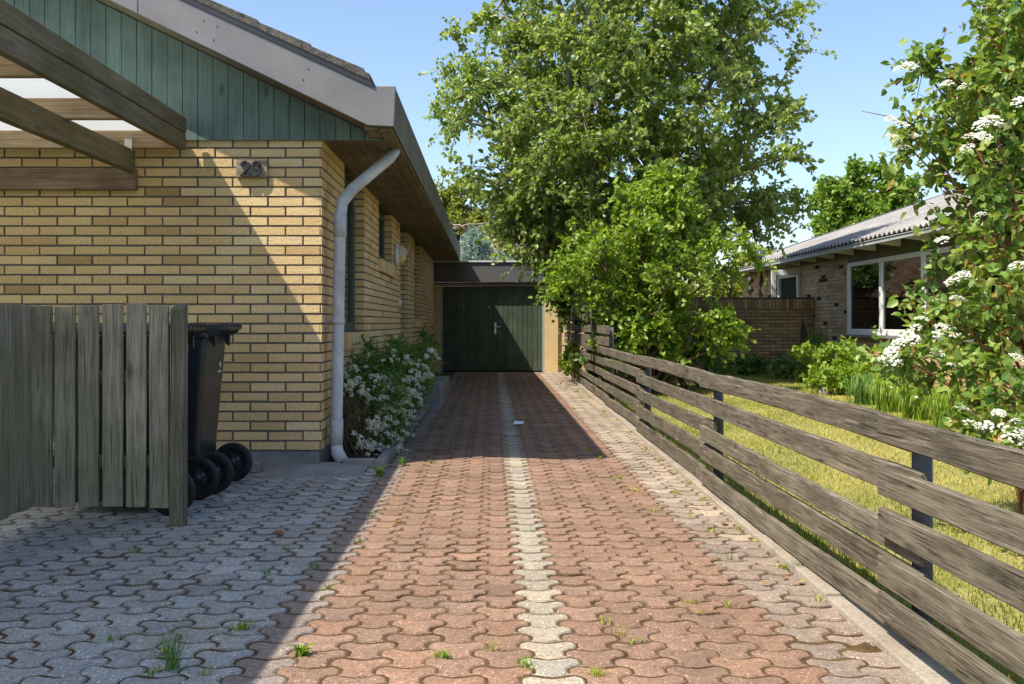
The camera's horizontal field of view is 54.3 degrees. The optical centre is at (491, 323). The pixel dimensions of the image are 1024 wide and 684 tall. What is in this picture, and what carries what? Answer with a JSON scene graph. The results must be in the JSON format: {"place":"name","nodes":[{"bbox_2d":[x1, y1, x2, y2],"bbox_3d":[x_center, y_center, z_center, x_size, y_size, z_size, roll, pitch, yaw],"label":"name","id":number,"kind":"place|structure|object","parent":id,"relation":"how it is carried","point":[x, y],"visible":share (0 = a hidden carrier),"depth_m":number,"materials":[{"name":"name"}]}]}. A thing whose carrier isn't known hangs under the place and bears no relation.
{"place":"outdoors","nodes":[
{"label":"outdoors","id":0,"kind":"place"},
{"bbox_2d":[0,372,919,683],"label":"paving","id":1,"kind":"structure","parent":0,"point":[496,402],"depth_m":3.98,"materials":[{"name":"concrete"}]},
{"bbox_2d":[0,303,187,526],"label":"slat fence","id":2,"kind":"object","parent":1,"relation":"on","point":[29,460],"visible":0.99,"depth_m":4.93,"materials":[{"name":"grey wood"}]},
{"bbox_2d":[107,633,120,641],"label":"weed","id":3,"kind":"object","parent":1,"relation":"on","point":[109,638],"visible":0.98,"depth_m":3.14,"materials":[{"name":"green plant"}]},
{"bbox_2d":[53,323,218,514],"bbox_3d":[-1.968,0.500,5.420,0.853,1.000,0.500,0,0,0],"label":"wheeled bin","id":4,"kind":"object","parent":1,"relation":"on","point":[203,477],"visible":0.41,"depth_m":5.22,"materials":[{"name":"plastic"}]},
{"bbox_2d":[147,665,161,676],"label":"weed","id":5,"kind":"object","parent":1,"relation":"on","point":[148,671],"visible":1,"depth_m":2.84,"materials":[{"name":"green plant"}]},
{"bbox_2d":[104,608,243,671],"bbox_3d":[-0.899,0.909,2.858,0.416,0.182,0.361,0,0,0],"label":"weed","id":6,"kind":"object","parent":1,"relation":"on","point":[170,658],"visible":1,"depth_m":2.87,"materials":[{"name":"green plant"}]},
{"bbox_2d":[196,664,212,676],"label":"weed","id":7,"kind":"object","parent":1,"relation":"on","point":[203,672],"visible":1,"depth_m":2.83,"materials":[{"name":"green plant"}]},
{"bbox_2d":[188,323,252,493],"bbox_3d":[-1.938,0.500,6.080,0.853,1.000,0.500,0,0,0],"label":"wheeled bin","id":8,"kind":"object","parent":1,"relation":"on","point":[232,461],"visible":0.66,"depth_m":5.91,"materials":[{"name":"plastic"}]},
{"bbox_2d":[226,620,258,630],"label":"weed","id":9,"kind":"object","parent":1,"relation":"on","point":[242,626],"visible":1,"depth_m":3.25,"materials":[{"name":"green plant"}]},
{"bbox_2d":[261,567,270,574],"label":"weed","id":10,"kind":"object","parent":1,"relation":"on","point":[268,570],"visible":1,"depth_m":3.99,"materials":[{"name":"green plant"}]},
{"bbox_2d":[284,642,315,656],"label":"weed","id":11,"kind":"object","parent":1,"relation":"on","point":[300,650],"visible":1,"depth_m":3.00,"materials":[{"name":"green plant"}]},
{"bbox_2d":[243,462,367,478],"bbox_3d":[-1.350,0.982,6.650,1.000,0.051,0.460,0,0,0],"label":"concrete apron","id":12,"kind":"object","parent":1,"relation":"on","point":[328,469],"visible":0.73,"depth_m":6.68,"materials":[{"name":"grey concrete"}]},
{"bbox_2d":[249,460,262,472],"bbox_3d":[-1.590,0.963,6.710,0.091,0.073,0.108,0,0,0],"label":"granite sett","id":13,"kind":"object","parent":12,"relation":"on","point":[257,466],"visible":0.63,"depth_m":6.66,"materials":[{"name":"grey stone"}]},
{"bbox_2d":[366,464,386,476],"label":"weed","id":14,"kind":"object","parent":1,"relation":"on","point":[380,471],"visible":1,"depth_m":6.51,"materials":[{"name":"green plant"}]},
{"bbox_2d":[397,456,408,464],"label":"weed","id":15,"kind":"object","parent":1,"relation":"on","point":[402,460],"visible":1,"depth_m":7.03,"materials":[{"name":"green plant"}]},
{"bbox_2d":[431,648,452,659],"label":"weed","id":16,"kind":"object","parent":1,"relation":"on","point":[445,655],"visible":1,"depth_m":2.98,"materials":[{"name":"green plant"}]},
{"bbox_2d":[485,635,502,651],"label":"weed","id":17,"kind":"object","parent":1,"relation":"on","point":[487,647],"visible":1,"depth_m":3.04,"materials":[{"name":"green plant"}]},
{"bbox_2d":[433,261,587,371],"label":"garage","id":18,"kind":"structure","parent":1,"relation":"on","point":[486,319],"depth_m":20.37,"materials":[{"name":"yellow paint"}]},
{"bbox_2d":[443,286,492,370],"bbox_3d":[-0.483,0.111,20.387,1.023,1.718,0.045,0,0,0],"label":"door leaf","id":19,"kind":"structure","parent":18,"relation":"in","point":[467,310],"depth_m":20.37,"materials":[{"name":"wood"}]},
{"bbox_2d":[493,286,541,370],"bbox_3d":[0.535,0.111,20.353,1.002,1.718,0.114,0,0,0],"label":"door leaf","id":20,"kind":"structure","parent":18,"relation":"in","point":[517,323],"depth_m":20.37,"materials":[{"name":"wood"}]},
{"bbox_2d":[513,421,523,424],"bbox_3d":[0.271,0.983,9.858,0.098,0.018,0.233,0,0,7],"label":"paper scrap","id":21,"kind":"object","parent":1,"relation":"on","point":[518,422],"visible":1,"depth_m":9.86,"materials":[{"name":"white paper"}]},
{"bbox_2d":[509,656,534,669],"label":"weed","id":22,"kind":"object","parent":1,"relation":"on","point":[524,664],"visible":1,"depth_m":2.90,"materials":[{"name":"green plant"}]},
{"bbox_2d":[578,666,610,676],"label":"weed","id":23,"kind":"object","parent":1,"relation":"on","point":[596,672],"visible":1,"depth_m":2.84,"materials":[{"name":"green plant"}]},
{"bbox_2d":[598,614,609,624],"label":"weed","id":24,"kind":"object","parent":1,"relation":"on","point":[602,618],"visible":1,"depth_m":3.33,"materials":[{"name":"green plant"}]},
{"bbox_2d":[611,626,625,636],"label":"weed","id":25,"kind":"object","parent":1,"relation":"on","point":[619,632],"visible":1,"depth_m":3.20,"materials":[{"name":"green plant"}]},
{"bbox_2d":[626,636,643,644],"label":"weed","id":26,"kind":"object","parent":1,"relation":"on","point":[633,641],"visible":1,"depth_m":3.12,"materials":[{"name":"green plant"}]},
{"bbox_2d":[684,598,700,605],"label":"weed","id":27,"kind":"object","parent":1,"relation":"on","point":[689,600],"visible":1,"depth_m":3.55,"materials":[{"name":"green plant"}]},
{"bbox_2d":[725,599,737,607],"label":"weed","id":28,"kind":"object","parent":1,"relation":"on","point":[727,605],"visible":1,"depth_m":3.51,"materials":[{"name":"green plant"}]},
{"bbox_2d":[809,594,826,601],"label":"weed","id":29,"kind":"object","parent":1,"relation":"on","point":[817,598],"visible":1,"depth_m":3.59,"materials":[{"name":"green plant"}]},
{"bbox_2d":[460,242,665,333],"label":"earth bank","id":30,"kind":"structure","parent":0,"point":[496,244],"depth_m":25.05,"materials":[{"name":"green plant"}]},
{"bbox_2d":[434,165,495,245],"bbox_3d":[-1.221,-3.005,26.940,3.393,2.349,2.185,0,0,0],"label":"hedge shrub","id":31,"kind":"object","parent":30,"relation":"on","point":[455,206],"visible":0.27,"depth_m":26.67,"materials":[{"name":"green plant"}]},
{"bbox_2d":[453,222,492,241],"bbox_3d":[-0.416,-2.235,24.705,1.221,0.528,0.240,0,0,0],"label":"brushwood","id":32,"kind":"object","parent":30,"relation":"on","point":[462,226],"visible":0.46,"depth_m":24.71,"materials":[{"name":"plant"}]},
{"bbox_2d":[458,225,493,260],"bbox_3d":[-0.376,-1.267,23.352,1.008,2.059,0.986,0,0,0],"label":"blue conifer","id":33,"kind":"object","parent":30,"relation":"on","point":[473,251],"visible":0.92,"depth_m":23.17,"materials":[{"name":"teal plant"}]},
{"bbox_2d":[463,204,505,243],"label":"bank shrub","id":34,"kind":"object","parent":30,"relation":"on","point":[474,214],"visible":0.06,"depth_m":26.58,"materials":[{"name":"green plant"}]},
{"bbox_2d":[491,246,517,260],"bbox_3d":[0.365,-0.761,22.929,0.890,2.100,0.856,0,0,28],"label":"blue conifer","id":35,"kind":"object","parent":30,"relation":"on","point":[499,257],"visible":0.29,"depth_m":22.75,"materials":[{"name":"teal plant"}]},
{"bbox_2d":[488,236,521,258],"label":"green ground shrub","id":36,"kind":"object","parent":30,"relation":"on","point":[498,243],"visible":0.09,"depth_m":23.54,"materials":[{"name":"green plant"}]},
{"bbox_2d":[679,264,742,297],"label":"back hedge","id":37,"kind":"object","parent":30,"relation":"on","point":[693,287],"visible":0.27,"depth_m":25.65,"materials":[{"name":"green plant"}]},
{"bbox_2d":[212,0,1019,292],"label":"sky","id":38,"kind":"structure","parent":0,"point":[394,41],"materials":[{"name":"blue"}]},
{"bbox_2d":[579,371,1023,683],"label":"lawn","id":39,"kind":"structure","parent":0,"point":[1016,612],"depth_m":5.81,"materials":[{"name":"green plant"}]},
{"bbox_2d":[528,255,682,376],"bbox_3d":[2.026,-0.640,18.301,2.364,3.320,2.610,0,0,-19],"label":"dark shrub","id":40,"kind":"object","parent":39,"relation":"on","point":[562,307],"visible":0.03,"depth_m":18.65,"materials":[{"name":"green plant"}]},
{"bbox_2d":[417,0,837,383],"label":"aspen tree","id":41,"kind":"object","parent":39,"relation":"on","point":[534,206],"visible":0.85,"depth_m":15.23,"materials":[{"name":"green plant"}]},
{"bbox_2d":[528,159,776,394],"bbox_3d":[2.244,-0.618,13.594,3.547,3.274,2.249,0,0,0],"label":"broadleaf shrub","id":42,"kind":"object","parent":39,"relation":"on","point":[636,300],"visible":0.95,"depth_m":13.18,"materials":[{"name":"green plant"}]},
{"bbox_2d":[569,315,749,388],"bbox_3d":[2.411,0.390,14.724,2.572,1.315,1.790,0,0,0],"label":"understorey shrub","id":43,"kind":"object","parent":39,"relation":"on","point":[709,365],"visible":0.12,"depth_m":14.48,"materials":[{"name":"green plant"}]},
{"bbox_2d":[702,350,788,375],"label":"bed plant","id":44,"kind":"object","parent":39,"relation":"on","point":[755,364],"visible":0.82,"depth_m":18.05,"materials":[{"name":"green plant"}]},
{"bbox_2d":[683,297,813,371],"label":"garden wall","id":45,"kind":"structure","parent":39,"relation":"on","point":[777,321],"depth_m":19.10,"materials":[{"name":"brown brick"}]},
{"bbox_2d":[746,277,753,296],"bbox_3d":[5.801,-0.339,22.400,0.170,1.400,0.166,0,0,0],"label":"stacked ball ornament","id":46,"kind":"object","parent":45,"relation":"on","point":[751,289],"visible":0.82,"depth_m":22.34,"materials":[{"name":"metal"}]},
{"bbox_2d":[766,355,829,378],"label":"bed plant","id":47,"kind":"object","parent":39,"relation":"on","point":[781,362],"visible":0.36,"depth_m":16.68,"materials":[{"name":"green plant"}]},
{"bbox_2d":[800,318,807,348],"bbox_3d":[5.941,0.349,18.875,0.275,0.876,0.074,0,0,0],"label":"obelisk trellis","id":48,"kind":"object","parent":39,"relation":"on","point":[803,330],"visible":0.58,"depth_m":18.86,"materials":[{"name":"metal"}]},
{"bbox_2d":[800,330,826,349],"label":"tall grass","id":49,"kind":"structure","parent":39,"relation":"on","point":[817,340],"depth_m":16.80,"materials":[{"name":"green plant"}]},
{"bbox_2d":[817,386,831,394],"bbox_3d":[4.400,0.912,13.200,0.200,0.155,0.195,0,0,0],"label":"boulder","id":50,"kind":"object","parent":39,"relation":"on","point":[822,391],"visible":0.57,"depth_m":13.13,"materials":[{"name":"stone"}]},
{"bbox_2d":[787,340,874,383],"bbox_3d":[5.361,0.643,15.453,1.437,0.746,0.851,0,0,32],"label":"bed plant","id":51,"kind":"object","parent":39,"relation":"on","point":[803,374],"visible":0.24,"depth_m":15.59,"materials":[{"name":"green plant"}]},
{"bbox_2d":[792,335,870,384],"bbox_3d":[5.082,0.596,14.835,1.091,0.832,0.980,0,0,0],"label":"bed plant","id":52,"kind":"object","parent":39,"relation":"on","point":[820,354],"visible":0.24,"depth_m":14.89,"materials":[{"name":"green plant"}]},
{"bbox_2d":[802,361,873,395],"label":"bed plant","id":53,"kind":"object","parent":39,"relation":"on","point":[822,375],"visible":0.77,"depth_m":12.97,"materials":[{"name":"green plant"}]},
{"bbox_2d":[837,372,891,404],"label":"grass clump","id":54,"kind":"object","parent":39,"relation":"on","point":[860,397],"visible":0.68,"depth_m":11.53,"materials":[{"name":"green plant"}]},
{"bbox_2d":[834,344,901,384],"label":"bed plant","id":55,"kind":"object","parent":39,"relation":"on","point":[845,355],"visible":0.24,"depth_m":13.92,"materials":[{"name":"green plant"}]},
{"bbox_2d":[724,192,1023,402],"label":"neighbour house","id":56,"kind":"structure","parent":39,"relation":"on","point":[850,279],"depth_m":16.88,"materials":[{"name":"beige brick"}]},
{"bbox_2d":[757,251,763,296],"bbox_3d":[6.031,-1.101,22.400,0.180,1.054,0.180,0,0,0],"label":"hanging ornament","id":57,"kind":"object","parent":56,"relation":"hanging from","point":[760,283],"visible":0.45,"depth_m":22.37,"materials":[{"name":"metal"}]},
{"bbox_2d":[771,270,799,296],"bbox_3d":[5.908,-0.083,20.023,0.595,1.967,0.045,0,0,0],"label":"window frame","id":58,"kind":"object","parent":56,"relation":"in","point":[779,272],"depth_m":20.00,"materials":[{"name":"white paint"}]},
{"bbox_2d":[843,245,1011,343],"bbox_3d":[6.175,-0.398,13.450,0.130,1.285,7.900,0,0,0],"label":"window","id":59,"kind":"structure","parent":56,"relation":"in","point":[871,282],"depth_m":15.73,"materials":[{"name":"white paint"}]},
{"bbox_2d":[849,372,911,412],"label":"grass clump","id":60,"kind":"object","parent":39,"relation":"on","point":[884,404],"visible":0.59,"depth_m":10.53,"materials":[{"name":"green plant"}]},
{"bbox_2d":[883,375,946,420],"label":"grass clump","id":61,"kind":"object","parent":39,"relation":"on","point":[916,413],"visible":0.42,"depth_m":9.75,"materials":[{"name":"green plant"}]},
{"bbox_2d":[853,0,1023,514],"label":"viburnum shrub","id":62,"kind":"object","parent":39,"relation":"on","point":[985,108],"visible":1,"depth_m":4.42,"materials":[{"name":"green plant"}]},
{"bbox_2d":[909,384,971,428],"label":"grass clump","id":63,"kind":"object","parent":39,"relation":"on","point":[939,403],"visible":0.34,"depth_m":8.94,"materials":[{"name":"green plant"}]},
{"label":"ground","id":64,"kind":"structure","parent":0,"visible":0},
{"bbox_2d":[0,0,460,468],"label":"brick house","id":65,"kind":"structure","parent":64,"relation":"on","point":[285,209],"depth_m":6.82,"materials":[{"name":"brick"}]},
{"bbox_2d":[0,0,186,189],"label":"carport","id":66,"kind":"object","parent":65,"relation":"attached to","point":[57,91],"visible":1,"depth_m":5.64,"materials":[{"name":"wood"}]},
{"bbox_2d":[343,178,354,332],"bbox_3d":[-1.261,-0.577,8.493,0.090,1.337,1.208,0,0,0],"label":"window","id":67,"kind":"structure","parent":65,"relation":"in","point":[349,326],"depth_m":9.00,"materials":[{"name":"black glass"}]},
{"bbox_2d":[378,211,383,258],"bbox_3d":[-1.261,-0.949,10.953,0.090,0.592,1.328,0,0,0],"label":"window","id":68,"kind":"structure","parent":65,"relation":"in","point":[381,217],"depth_m":11.46,"materials":[{"name":"black glass"}]},
{"bbox_2d":[327,407,419,461],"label":"bed soil","id":69,"kind":"structure","parent":64,"relation":"on","point":[364,456],"depth_m":7.31,"materials":[{"name":"brown soil"}]},
{"bbox_2d":[329,325,447,457],"bbox_3d":[-0.879,0.527,9.492,0.988,1.029,4.982,0,0,0],"label":"spirea hedge","id":70,"kind":"object","parent":69,"relation":"on","point":[391,398],"visible":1,"depth_m":7.68,"materials":[{"name":"green plant"}]},
{"bbox_2d":[342,404,428,468],"bbox_3d":[-0.882,1.019,9.280,0.295,0.162,4.880,0,0,0],"label":"bed edging","id":71,"kind":"object","parent":64,"relation":"on","point":[386,456],"visible":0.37,"depth_m":7.11,"materials":[{"name":"concrete"}]},
{"bbox_2d":[420,376,449,407],"bbox_3d":[-0.875,0.927,13.040,0.550,0.345,2.520,0,0,0],"label":"concrete step","id":72,"kind":"object","parent":64,"relation":"on","point":[441,392],"visible":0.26,"depth_m":11.98,"materials":[{"name":"grey concrete"}]},
{"bbox_2d":[723,242,767,289],"bbox_3d":[9.022,-0.864,33.925,2.144,3.774,2.218,0,0,0],"label":"distant tree","id":73,"kind":"object","parent":64,"relation":"on","point":[763,249],"visible":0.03,"depth_m":33.70,"materials":[{"name":"green plant"}]},
{"bbox_2d":[566,372,963,683],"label":"kerb strip","id":74,"kind":"object","parent":64,"relation":"on","point":[921,667],"visible":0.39,"depth_m":3.56,"materials":[{"name":"concrete"}]},
{"bbox_2d":[564,305,1023,683],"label":"board fence","id":75,"kind":"object","parent":74,"relation":"on","point":[920,543],"visible":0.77,"depth_m":3.28,"materials":[{"name":"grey wood"}]},
{"bbox_2d":[556,327,583,384],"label":"creeper","id":76,"kind":"object","parent":75,"relation":"attached to","point":[572,348],"visible":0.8,"depth_m":16.83,"materials":[{"name":"green plant"}]},
{"bbox_2d":[805,153,925,237],"bbox_3d":[14.429,-2.702,38.214,4.770,7.430,4.725,0,0,0],"label":"chestnut tree","id":77,"kind":"object","parent":64,"relation":"on","point":[850,199],"visible":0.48,"depth_m":37.43,"materials":[{"name":"green plant"}]}
]}

